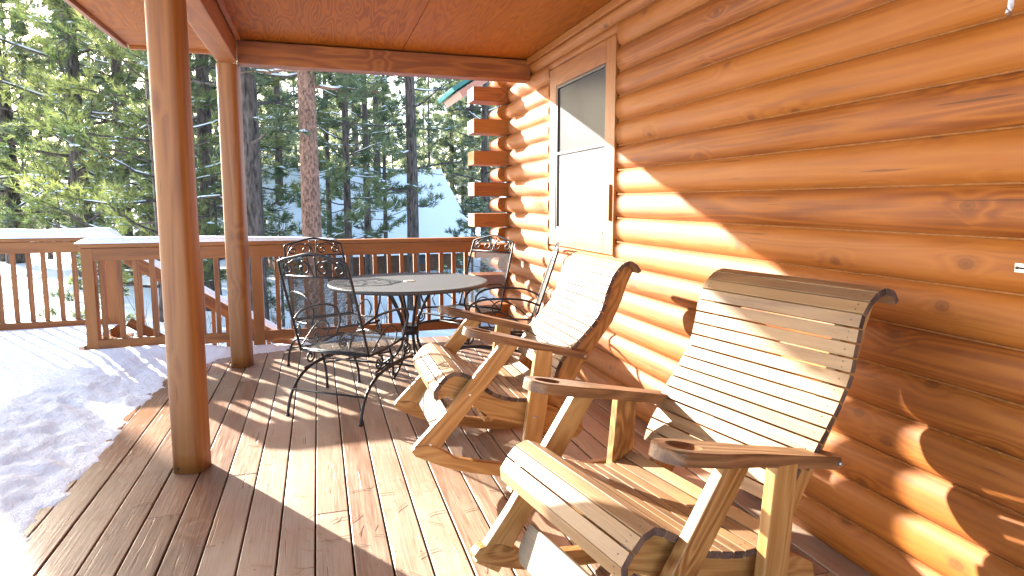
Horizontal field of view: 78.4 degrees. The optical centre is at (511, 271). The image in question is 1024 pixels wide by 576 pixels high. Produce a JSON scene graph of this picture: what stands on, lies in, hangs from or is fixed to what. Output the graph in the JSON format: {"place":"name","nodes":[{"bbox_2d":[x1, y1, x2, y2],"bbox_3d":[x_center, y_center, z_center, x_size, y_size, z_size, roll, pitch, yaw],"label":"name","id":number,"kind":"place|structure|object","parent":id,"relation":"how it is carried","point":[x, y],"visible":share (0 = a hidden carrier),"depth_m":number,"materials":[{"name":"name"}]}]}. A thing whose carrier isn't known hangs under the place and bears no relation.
{"place":"outdoors","nodes":[
{"label":"outdoors","id":0,"kind":"place"},
{"bbox_2d":[0,0,481,177],"label":"sky","id":1,"kind":"structure","parent":0,"point":[395,88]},
{"bbox_2d":[0,172,504,346],"bbox_3d":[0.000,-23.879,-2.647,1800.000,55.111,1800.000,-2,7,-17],"label":"snowy ground","id":2,"kind":"structure","parent":0,"point":[51,266],"depth_m":21.43,"materials":[{"name":"white snow"}]},
{"bbox_2d":[0,1,58,261],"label":"pine tree","id":3,"kind":"object","parent":2,"relation":"on","point":[2,257],"visible":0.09,"depth_m":35.75,"materials":[{"name":"green plant"}]},
{"bbox_2d":[11,40,56,194],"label":"pine tree","id":4,"kind":"object","parent":2,"relation":"on","point":[32,155],"visible":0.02,"depth_m":66.09,"materials":[{"name":"green plant"}]},
{"bbox_2d":[0,0,70,262],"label":"pine tree","id":5,"kind":"object","parent":2,"relation":"on","point":[7,221],"visible":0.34,"depth_m":33.41,"materials":[{"name":"green plant"}]},
{"bbox_2d":[12,56,68,258],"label":"pine tree","id":6,"kind":"object","parent":2,"relation":"on","point":[50,255],"visible":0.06,"depth_m":35.87,"materials":[{"name":"green plant"}]},
{"bbox_2d":[3,292,100,321],"bbox_3d":[-8.748,1.082,12.277,1.766,1.652,1.705,1,6,11],"label":"bare brush","id":7,"kind":"object","parent":2,"relation":"on","point":[41,308],"visible":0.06,"depth_m":11.95,"materials":[{"name":"brown plant"}]},
{"bbox_2d":[0,0,111,263],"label":"pine tree","id":8,"kind":"object","parent":2,"relation":"on","point":[22,25],"visible":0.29,"depth_m":33.07,"materials":[{"name":"green plant"}]},
{"bbox_2d":[28,13,110,223],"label":"pine tree","id":9,"kind":"object","parent":2,"relation":"on","point":[91,119],"visible":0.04,"depth_m":42.45,"materials":[{"name":"green plant"}]},
{"bbox_2d":[8,0,143,228],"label":"pine tree","id":10,"kind":"object","parent":2,"relation":"on","point":[37,57],"visible":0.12,"depth_m":34.14,"materials":[{"name":"green plant"}]},
{"bbox_2d":[36,252,135,334],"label":"pine tree","id":11,"kind":"object","parent":2,"relation":"on","point":[69,295],"visible":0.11,"depth_m":10.43,"materials":[{"name":"green plant"}]},
{"bbox_2d":[43,31,139,221],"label":"pine tree","id":12,"kind":"object","parent":2,"relation":"on","point":[94,53],"depth_m":50.02,"materials":[{"name":"green plant"}]},
{"bbox_2d":[45,13,148,235],"bbox_3d":[-20.637,-8.171,32.635,6.699,16.677,6.708,-5,8,-38],"label":"pine tree","id":13,"kind":"object","parent":2,"relation":"on","point":[99,67],"visible":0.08,"depth_m":31.95,"materials":[{"name":"green plant"}]},
{"bbox_2d":[84,75,115,221],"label":"pine tree","id":14,"kind":"object","parent":2,"relation":"on","point":[101,120],"visible":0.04,"depth_m":49.22,"materials":[{"name":"green plant"}]},
{"bbox_2d":[37,295,162,336],"bbox_3d":[-6.268,1.204,9.968,2.157,1.639,1.508,-4,7,-32],"label":"bare brush","id":15,"kind":"object","parent":2,"relation":"on","point":[131,305],"visible":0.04,"depth_m":10.41,"materials":[{"name":"brown plant"}]},
{"bbox_2d":[0,0,216,289],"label":"pine tree","id":16,"kind":"object","parent":2,"relation":"on","point":[78,164],"visible":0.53,"depth_m":22.59,"materials":[{"name":"green plant"}]},
{"bbox_2d":[0,0,219,285],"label":"pine tree","id":17,"kind":"object","parent":2,"relation":"on","point":[118,78],"visible":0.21,"depth_m":23.18,"materials":[{"name":"green plant"}]},
{"bbox_2d":[97,50,197,235],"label":"pine tree","id":18,"kind":"object","parent":2,"relation":"on","point":[140,169],"visible":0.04,"depth_m":30.68,"materials":[{"name":"green plant"}]},
{"bbox_2d":[1,7,300,321],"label":"pine tree","id":19,"kind":"object","parent":2,"relation":"on","point":[70,128],"visible":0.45,"depth_m":15.84,"materials":[{"name":"green plant"}]},
{"bbox_2d":[145,53,224,235],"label":"pine tree","id":20,"kind":"object","parent":2,"relation":"on","point":[218,183],"visible":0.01,"depth_m":30.61,"materials":[{"name":"green plant"}]},
{"bbox_2d":[74,32,341,310],"bbox_3d":[-8.725,-7.284,18.207,7.003,18.034,6.513,5,8,37],"label":"pine tree","id":21,"kind":"object","parent":2,"relation":"on","point":[203,115],"visible":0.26,"depth_m":18.46,"materials":[{"name":"green plant"}]},
{"bbox_2d":[123,260,297,346],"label":"deck stairs","id":22,"kind":"structure","parent":2,"relation":"on","point":[210,302],"depth_m":6.54,"materials":[{"name":"brown wood"}]},
{"bbox_2d":[144,260,307,344],"bbox_3d":[-2.642,0.614,6.914,2.751,1.817,0.140,-2,7,-17],"label":"snow cap","id":23,"kind":"object","parent":22,"relation":"on","point":[224,300],"visible":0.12,"depth_m":6.69,"materials":[{"name":"white snow"}]},
{"bbox_2d":[191,58,266,196],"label":"pine tree","id":24,"kind":"object","parent":2,"relation":"on","point":[217,134],"visible":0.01,"depth_m":40.13,"materials":[{"name":"green plant"}]},
{"bbox_2d":[112,40,369,320],"bbox_3d":[-6.315,-9.304,14.242,7.845,22.902,7.446,5,8,37],"label":"pine tree","id":25,"kind":"object","parent":2,"relation":"on","point":[252,137],"visible":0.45,"depth_m":14.65,"materials":[{"name":"green plant"}]},
{"bbox_2d":[195,55,298,222],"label":"pine tree","id":26,"kind":"object","parent":2,"relation":"on","point":[260,90],"visible":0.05,"depth_m":31.14,"materials":[{"name":"green plant"}]},
{"bbox_2d":[192,55,318,235],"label":"pine tree","id":27,"kind":"object","parent":2,"relation":"on","point":[292,162],"visible":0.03,"depth_m":30.47,"materials":[{"name":"green plant"}]},
{"bbox_2d":[223,296,313,343],"bbox_3d":[-3.943,1.198,10.078,1.344,1.679,1.691,4,7,29],"label":"bare brush","id":28,"kind":"object","parent":2,"relation":"on","point":[273,315],"visible":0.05,"depth_m":10.20,"materials":[{"name":"brown plant"}]},
{"bbox_2d":[209,69,333,205],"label":"pine tree","id":29,"kind":"object","parent":2,"relation":"on","point":[277,90],"visible":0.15,"depth_m":28.35,"materials":[{"name":"green plant"}]},
{"bbox_2d":[258,73,298,162],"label":"pine tree","id":30,"kind":"object","parent":2,"relation":"on","point":[294,145],"visible":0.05,"depth_m":45.38,"materials":[{"name":"green plant"}]},
{"bbox_2d":[264,206,303,326],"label":"pine tree","id":31,"kind":"object","parent":2,"relation":"on","point":[277,218],"visible":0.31,"depth_m":15.92,"materials":[{"name":"green plant"}]},
{"bbox_2d":[261,72,322,164],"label":"pine tree","id":32,"kind":"object","parent":2,"relation":"on","point":[292,82],"visible":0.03,"depth_m":52.64,"materials":[{"name":"green plant"}]},
{"bbox_2d":[265,290,337,342],"bbox_3d":[-4.008,1.125,11.059,1.517,1.610,1.826,0,6,2],"label":"bare brush","id":33,"kind":"object","parent":2,"relation":"on","point":[290,320],"visible":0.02,"depth_m":11.32,"materials":[{"name":"brown plant"}]},
{"bbox_2d":[209,62,395,341],"bbox_3d":[-4.106,-7.923,13.281,5.280,19.983,5.180,-1,6,-9],"label":"pine tree","id":34,"kind":"object","parent":2,"relation":"on","point":[310,188],"visible":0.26,"depth_m":13.53,"materials":[{"name":"brown plant"}]},
{"bbox_2d":[291,88,324,157],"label":"pine tree","id":35,"kind":"object","parent":2,"relation":"on","point":[316,103],"visible":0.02,"depth_m":65.05,"materials":[{"name":"green plant"}]},
{"bbox_2d":[260,73,394,280],"bbox_3d":[-7.740,-7.006,25.366,5.880,16.286,4.142,3,7,23],"label":"pine tree","id":36,"kind":"object","parent":2,"relation":"on","point":[330,188],"visible":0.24,"depth_m":25.37,"materials":[{"name":"green plant"}]},
{"bbox_2d":[236,353,418,575],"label":"deck frame","id":37,"kind":"object","parent":2,"relation":"on","point":[316,479],"depth_m":3.24,"materials":[{"name":"brown wood"}]},
{"bbox_2d":[12,333,872,575],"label":"deck","id":38,"kind":"structure","parent":37,"relation":"on","point":[95,522],"depth_m":2.94,"materials":[{"name":"brown wood"}]},
{"bbox_2d":[0,238,120,335],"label":"deck railing","id":39,"kind":"object","parent":38,"relation":"attached to","point":[29,246],"visible":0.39,"depth_m":6.22,"materials":[{"name":"brown wood"}]},
{"bbox_2d":[0,227,121,238],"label":"snow cap","id":40,"kind":"object","parent":39,"relation":"on","point":[58,233],"visible":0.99,"depth_m":6.18,"materials":[{"name":"white snow"}]},
{"bbox_2d":[0,324,289,575],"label":"deck snow","id":41,"kind":"structure","parent":38,"relation":"on","point":[68,402],"depth_m":4.03,"materials":[{"name":"white snow"}]},
{"bbox_2d":[144,0,211,473],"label":"porch post","id":42,"kind":"object","parent":38,"relation":"on","point":[171,116],"visible":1,"depth_m":3.03,"materials":[{"name":"wood"}]},
{"bbox_2d":[216,63,253,367],"bbox_3d":[-2.240,-0.428,5.089,0.169,2.430,0.172,-2,7,-17],"label":"porch post","id":43,"kind":"object","parent":38,"relation":"on","point":[234,195],"visible":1,"depth_m":5.03,"materials":[{"name":"wood"}]},
{"bbox_2d":[78,237,481,349],"bbox_3d":[-1.988,0.254,5.897,3.490,1.107,0.135,-2,7,-17],"label":"deck railing","id":44,"kind":"object","parent":38,"relation":"attached to","point":[92,254],"visible":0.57,"depth_m":5.71,"materials":[{"name":"brown wood"}]},
{"bbox_2d":[74,236,335,243],"bbox_3d":[-2.676,-0.302,5.622,2.110,0.056,0.155,-2,7,-17],"label":"snow cap","id":45,"kind":"object","parent":44,"relation":"on","point":[115,240],"visible":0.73,"depth_m":5.43,"materials":[{"name":"white snow"}]},
{"bbox_2d":[283,237,394,387],"bbox_3d":[-1.417,0.268,5.051,0.613,1.056,0.895,-5,8,-39],"label":"iron chair","id":46,"kind":"object","parent":38,"relation":"on","point":[335,313],"visible":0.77,"depth_m":5.20,"materials":[{"name":"black metal"}]},
{"bbox_2d":[277,253,414,426],"bbox_3d":[-1.047,0.364,4.189,0.613,1.056,0.896,2,7,20],"label":"iron chair","id":47,"kind":"object","parent":38,"relation":"on","point":[342,350],"visible":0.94,"depth_m":3.92,"materials":[{"name":"black metal"}]},
{"bbox_2d":[134,355,580,575],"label":"fallen pine needles","id":48,"kind":"object","parent":38,"relation":"on","point":[339,515],"visible":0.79,"depth_m":2.61,"materials":[{"name":"brown plant"}]},
{"bbox_2d":[327,272,487,378],"bbox_3d":[-0.820,0.429,5.057,1.260,0.729,1.260,-2,7,-17],"label":"patio table","id":49,"kind":"object","parent":38,"relation":"on","point":[403,285],"visible":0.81,"depth_m":4.95,"materials":[{"name":"grey metal"}]},
{"bbox_2d":[402,235,513,353],"bbox_3d":[-0.453,0.218,5.506,0.613,1.056,0.896,5,8,41],"label":"iron chair","id":50,"kind":"object","parent":38,"relation":"on","point":[496,308],"visible":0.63,"depth_m":5.67,"materials":[{"name":"black metal"}]},
{"bbox_2d":[459,241,558,352],"bbox_3d":[-0.089,0.289,4.859,0.895,1.056,0.613,0,6,2],"label":"iron chair","id":51,"kind":"object","parent":38,"relation":"on","point":[553,258],"visible":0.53,"depth_m":4.68,"materials":[{"name":"black metal"}]},
{"bbox_2d":[394,251,640,475],"bbox_3d":[-0.003,0.464,3.379,1.184,1.083,0.750,-2,7,-17],"label":"rocking chair","id":52,"kind":"object","parent":38,"relation":"on","point":[493,392],"visible":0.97,"depth_m":3.19,"materials":[{"name":"brown wood"}]},
{"bbox_2d":[470,268,898,575],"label":"rocking chair","id":53,"kind":"object","parent":38,"relation":"on","point":[630,511],"visible":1,"depth_m":1.98,"materials":[{"name":"brown wood"}]},
{"bbox_2d":[467,0,1023,575],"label":"log cabin","id":54,"kind":"object","parent":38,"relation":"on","point":[677,152],"visible":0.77,"depth_m":2.36,"materials":[{"name":"brown wood"}]},
{"bbox_2d":[64,0,629,82],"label":"porch roof","id":55,"kind":"structure","parent":54,"relation":"attached to","point":[511,41],"depth_m":4.65,"materials":[{"name":"brown wood"}]},
{"bbox_2d":[437,80,487,107],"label":"neighbouring roof","id":56,"kind":"structure","parent":54,"relation":"attached to","point":[462,88],"depth_m":7.26,"materials":[{"name":"paint"}]},
{"bbox_2d":[549,34,618,254],"bbox_3d":[0.494,-0.880,4.671,0.045,1.420,1.210,-2,7,-17],"label":"window","id":57,"kind":"structure","parent":54,"relation":"in","point":[583,144],"depth_m":4.59,"materials":[{"name":"brown wood"}]},
{"bbox_2d":[1005,0,1013,16],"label":"rope end","id":58,"kind":"object","parent":54,"relation":"hanging from","point":[1009,8],"visible":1,"depth_m":1.71,"materials":[{"name":"white"}]},
{"bbox_2d":[1014,263,1023,272],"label":"latch plate","id":59,"kind":"object","parent":54,"relation":"attached to","point":[1019,267],"visible":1,"depth_m":1.73,"materials":[{"name":"metal"}]},
{"bbox_2d":[320,99,350,162],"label":"pine tree","id":60,"kind":"object","parent":2,"relation":"on","point":[330,138],"visible":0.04,"depth_m":53.68,"materials":[{"name":"green plant"}]},
{"bbox_2d":[318,83,372,166],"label":"pine tree","id":61,"kind":"object","parent":2,"relation":"on","point":[340,112],"visible":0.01,"depth_m":58.18,"materials":[{"name":"green plant"}]},
{"bbox_2d":[302,295,393,342],"bbox_3d":[-3.296,0.843,12.891,1.790,1.631,1.626,2,7,21],"label":"bare brush","id":62,"kind":"object","parent":2,"relation":"on","point":[368,318],"visible":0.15,"depth_m":12.93,"materials":[{"name":"brown plant"}]},
{"bbox_2d":[272,72,426,274],"bbox_3d":[-5.582,-8.342,23.433,4.895,19.247,6.948,1,6,7],"label":"pine tree","id":63,"kind":"object","parent":2,"relation":"on","point":[366,155],"visible":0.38,"depth_m":23.48,"materials":[{"name":"green plant"}]},
{"bbox_2d":[295,84,405,167],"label":"pine tree","id":64,"kind":"object","parent":2,"relation":"on","point":[355,140],"visible":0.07,"depth_m":37.26,"materials":[{"name":"green plant"}]},
{"bbox_2d":[265,72,446,303],"bbox_3d":[-5.000,-6.909,19.343,6.147,17.027,4.330,4,7,32],"label":"pine tree","id":65,"kind":"object","parent":2,"relation":"on","point":[344,175],"visible":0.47,"depth_m":19.66,"materials":[{"name":"green plant"}]},
{"bbox_2d":[320,74,395,167],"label":"pine tree","id":66,"kind":"object","parent":2,"relation":"on","point":[358,127],"visible":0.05,"depth_m":45.89,"materials":[{"name":"green plant"}]},
{"bbox_2d":[262,165,473,278],"bbox_3d":[-8.155,-2.853,32.886,9.500,5.192,10.400,-3,7,-27],"label":"neighbour cabin","id":67,"kind":"object","parent":2,"relation":"on","point":[440,217],"visible":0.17,"depth_m":30.58,"materials":[{"name":"white"}]},
{"bbox_2d":[419,254,425,263],"bbox_3d":[-4.523,-0.622,30.189,0.900,0.500,0.060,-3,7,-27],"label":"window","id":68,"kind":"structure","parent":67,"relation":"in","point":[422,257],"depth_m":30.26,"materials":[{"name":"glass"}]},
{"bbox_2d":[318,73,439,204],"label":"pine tree","id":69,"kind":"object","parent":2,"relation":"on","point":[377,157],"visible":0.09,"depth_m":30.39,"materials":[{"name":"green plant"}]},
{"bbox_2d":[357,76,400,167],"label":"pine tree","id":70,"kind":"object","parent":2,"relation":"on","point":[389,165],"visible":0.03,"depth_m":60.36,"materials":[{"name":"green plant"}]},
{"bbox_2d":[325,75,441,272],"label":"pine tree","id":71,"kind":"object","parent":2,"relation":"on","point":[386,216],"visible":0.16,"depth_m":26.56,"materials":[{"name":"green plant"}]},
{"bbox_2d":[380,90,404,167],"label":"pine tree","id":72,"kind":"object","parent":2,"relation":"on","point":[393,98],"visible":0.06,"depth_m":74.14,"materials":[{"name":"green plant"}]},
{"bbox_2d":[317,76,474,310],"bbox_3d":[-2.934,-7.276,18.487,5.798,17.833,6.109,1,6,10],"label":"pine tree","id":73,"kind":"object","parent":2,"relation":"on","point":[411,145],"visible":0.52,"depth_m":18.64,"materials":[{"name":"green plant"}]},
{"bbox_2d":[398,78,440,167],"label":"pine tree","id":74,"kind":"object","parent":2,"relation":"on","point":[424,161],"visible":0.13,"depth_m":64.98,"materials":[{"name":"green plant"}]},
{"bbox_2d":[404,77,455,173],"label":"pine tree","id":75,"kind":"object","parent":2,"relation":"on","point":[431,139],"visible":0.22,"depth_m":44.98,"materials":[{"name":"green plant"}]},
{"bbox_2d":[401,78,481,230],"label":"pine tree","id":76,"kind":"object","parent":2,"relation":"on","point":[451,185],"visible":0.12,"depth_m":47.74,"materials":[{"name":"green plant"}]},
{"bbox_2d":[420,79,478,198],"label":"pine tree","id":77,"kind":"object","parent":2,"relation":"on","point":[448,148],"visible":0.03,"depth_m":56.86,"materials":[{"name":"green plant"}]},
{"bbox_2d":[435,84,479,218],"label":"pine tree","id":78,"kind":"object","parent":2,"relation":"on","point":[448,179],"visible":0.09,"depth_m":48.36,"materials":[{"name":"green plant"}]},
{"bbox_2d":[416,80,500,271],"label":"pine tree","id":79,"kind":"object","parent":2,"relation":"on","point":[484,174],"visible":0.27,"depth_m":26.34,"materials":[{"name":"green plant"}]},
{"bbox_2d":[436,196,495,301],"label":"pine tree","id":80,"kind":"object","parent":2,"relation":"on","point":[476,203],"visible":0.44,"depth_m":19.90,"materials":[{"name":"green plant"}]},
{"bbox_2d":[431,79,506,235],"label":"pine tree","id":81,"kind":"object","parent":2,"relation":"on","point":[454,165],"visible":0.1,"depth_m":46.45,"materials":[{"name":"green plant"}]},
{"bbox_2d":[451,81,503,241],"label":"pine tree","id":82,"kind":"object","parent":2,"relation":"on","point":[464,180],"visible":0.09,"depth_m":45.85,"materials":[{"name":"green plant"}]}
]}

